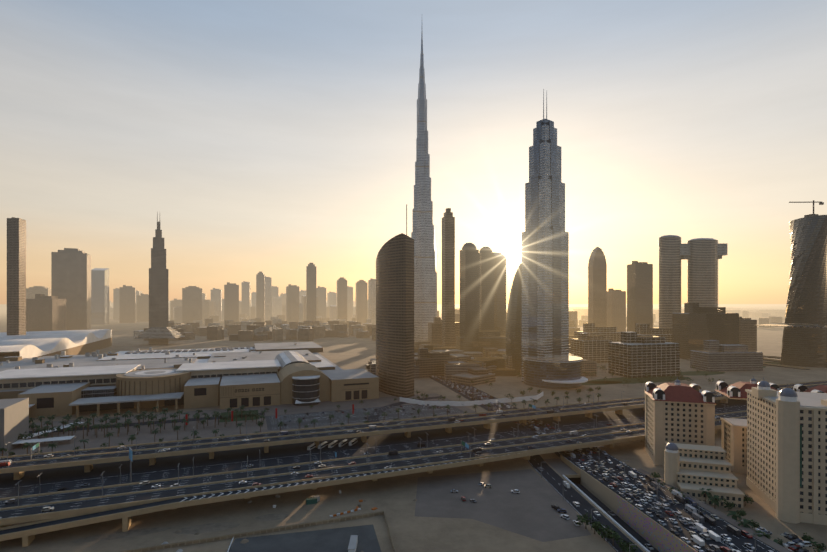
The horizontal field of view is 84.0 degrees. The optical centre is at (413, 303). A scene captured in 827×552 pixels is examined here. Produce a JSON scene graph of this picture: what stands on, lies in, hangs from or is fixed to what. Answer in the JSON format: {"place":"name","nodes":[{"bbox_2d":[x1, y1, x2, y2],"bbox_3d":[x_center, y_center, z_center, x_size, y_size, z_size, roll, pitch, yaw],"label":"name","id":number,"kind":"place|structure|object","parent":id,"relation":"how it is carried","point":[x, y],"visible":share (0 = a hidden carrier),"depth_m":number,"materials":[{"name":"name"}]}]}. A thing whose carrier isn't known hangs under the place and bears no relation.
{"place":"outdoors","nodes":[
{"label":"outdoors","id":0,"kind":"place"},
{"bbox_2d":[0,377,791,551],"bbox_3d":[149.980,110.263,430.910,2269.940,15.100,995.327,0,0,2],"label":"road","id":1,"kind":"structure","parent":0,"point":[528,510],"depth_m":300.55,"materials":[{"name":"grey asphalt"}]},
{"bbox_2d":[0,365,825,551],"bbox_3d":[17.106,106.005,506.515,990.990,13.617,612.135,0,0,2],"label":"palm trees","id":2,"kind":"object","parent":1,"relation":"on","point":[715,499],"visible":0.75,"depth_m":392.39,"materials":[{"name":"green plant"}]},
{"bbox_2d":[0,380,826,479],"bbox_3d":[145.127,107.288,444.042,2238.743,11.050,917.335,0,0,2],"label":"viaduct","id":3,"kind":"object","parent":1,"relation":"on","point":[19,465],"visible":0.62,"depth_m":353.98,"materials":[{"name":"concrete"}]},
{"bbox_2d":[0,375,826,551],"bbox_3d":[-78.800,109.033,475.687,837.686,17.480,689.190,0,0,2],"label":"cars","id":4,"kind":"object","parent":1,"relation":"on","point":[705,533],"visible":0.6,"depth_m":263.61,"materials":[{"name":"white paint"}]},
{"bbox_2d":[0,304,826,551],"bbox_3d":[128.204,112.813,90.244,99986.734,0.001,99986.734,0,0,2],"label":"ground","id":5,"kind":"structure","parent":0,"point":[393,497],"depth_m":258.58,"materials":[{"name":"beige sand"}]},
{"bbox_2d":[0,329,111,358],"bbox_3d":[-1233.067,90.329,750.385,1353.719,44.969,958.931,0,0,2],"label":"wavy-roofed building","id":6,"kind":"structure","parent":5,"relation":"on","point":[32,344],"depth_m":970.35,"materials":[{"name":"white metal"}]},
{"bbox_2d":[135,214,184,344],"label":"skyscraper","id":7,"kind":"structure","parent":5,"relation":"on","point":[159,331],"depth_m":1249.15,"materials":[{"name":"brown glass"}]},
{"bbox_2d":[0,342,378,453],"bbox_3d":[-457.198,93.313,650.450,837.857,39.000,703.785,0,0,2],"label":"shopping mall","id":8,"kind":"structure","parent":5,"relation":"on","point":[268,374],"depth_m":516.48,"materials":[{"name":"beige concrete"}]},
{"bbox_2d":[7,217,375,340],"bbox_3d":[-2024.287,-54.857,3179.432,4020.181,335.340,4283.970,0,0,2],"label":"skyline","id":9,"kind":"structure","parent":5,"relation":"on","point":[75,296],"depth_m":2274.80,"materials":[{"name":"grey glass"}]},
{"bbox_2d":[70,392,542,551],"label":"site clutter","id":10,"kind":"object","parent":5,"relation":"on","point":[214,527],"visible":0.79,"depth_m":229.88,"materials":[{"name":"white paint"}]},
{"bbox_2d":[0,435,644,546],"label":"slip ramp","id":11,"kind":"structure","parent":5,"relation":"on","point":[27,532],"depth_m":241.73,"materials":[{"name":"concrete"}]},
{"bbox_2d":[0,410,746,527],"bbox_3d":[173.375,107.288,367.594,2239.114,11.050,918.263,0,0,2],"label":"viaduct","id":12,"kind":"object","parent":5,"relation":"on","point":[67,503],"visible":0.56,"depth_m":273.93,"materials":[{"name":"concrete"}]},
{"bbox_2d":[5,379,766,551],"bbox_3d":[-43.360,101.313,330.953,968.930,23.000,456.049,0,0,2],"label":"street lamps","id":13,"kind":"object","parent":5,"relation":"on","point":[466,445],"visible":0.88,"depth_m":304.12,"materials":[{"name":"silver metal"}]},
{"bbox_2d":[376,204,413,397],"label":"curved tower","id":14,"kind":"structure","parent":5,"relation":"on","point":[395,315],"depth_m":557.03,"materials":[{"name":"brown"}]},
{"bbox_2d":[411,33,436,340],"bbox_3d":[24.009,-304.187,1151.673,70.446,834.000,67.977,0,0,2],"label":"skyscraper","id":15,"kind":"structure","parent":5,"relation":"on","point":[425,286],"depth_m":1133.41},
{"bbox_2d":[414,208,505,377],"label":"high-rise buildings","id":16,"kind":"structure","parent":5,"relation":"on","point":[481,325],"depth_m":910.99,"materials":[{"name":"brown glass"}]},
{"bbox_2d":[366,309,596,385],"bbox_3d":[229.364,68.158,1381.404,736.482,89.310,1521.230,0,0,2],"label":"city blocks","id":17,"kind":"structure","parent":5,"relation":"on","point":[478,367],"depth_m":712.40,"materials":[{"name":"brown concrete"}]},
{"bbox_2d":[506,264,521,374],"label":"sail tower","id":18,"kind":"structure","parent":5,"relation":"on","point":[514,333],"depth_m":722.71,"materials":[{"name":"grey glass"}]},
{"bbox_2d":[522,89,587,388],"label":"skyscraper","id":19,"kind":"structure","parent":5,"relation":"on","point":[549,361],"depth_m":639.03,"materials":[{"name":"grey glass"}]},
{"bbox_2d":[455,247,785,377],"bbox_3d":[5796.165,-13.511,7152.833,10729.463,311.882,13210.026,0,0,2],"label":"skyline","id":20,"kind":"structure","parent":5,"relation":"on","point":[718,338],"depth_m":923.33,"materials":[{"name":"brown glass"}]},
{"bbox_2d":[659,235,726,327],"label":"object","id":21,"kind":"structure","parent":5,"relation":"on","point":[702,256],"depth_m":1063.57,"materials":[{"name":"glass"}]},
{"bbox_2d":[582,355,809,384],"bbox_3d":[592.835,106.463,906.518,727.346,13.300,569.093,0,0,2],"label":"interchange","id":22,"kind":"structure","parent":5,"relation":"on","point":[645,379],"depth_m":696.15,"materials":[{"name":"concrete"}]},
{"bbox_2d":[644,323,826,551],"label":"hotel buildings","id":23,"kind":"structure","parent":5,"relation":"on","point":[773,447],"depth_m":268.37,"materials":[{"name":"concrete"}]},
{"bbox_2d":[780,200,826,367],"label":"twisted tower","id":24,"kind":"structure","parent":5,"relation":"on","point":[806,304],"depth_m":805.65,"materials":[{"name":"grey glass"}]}
]}

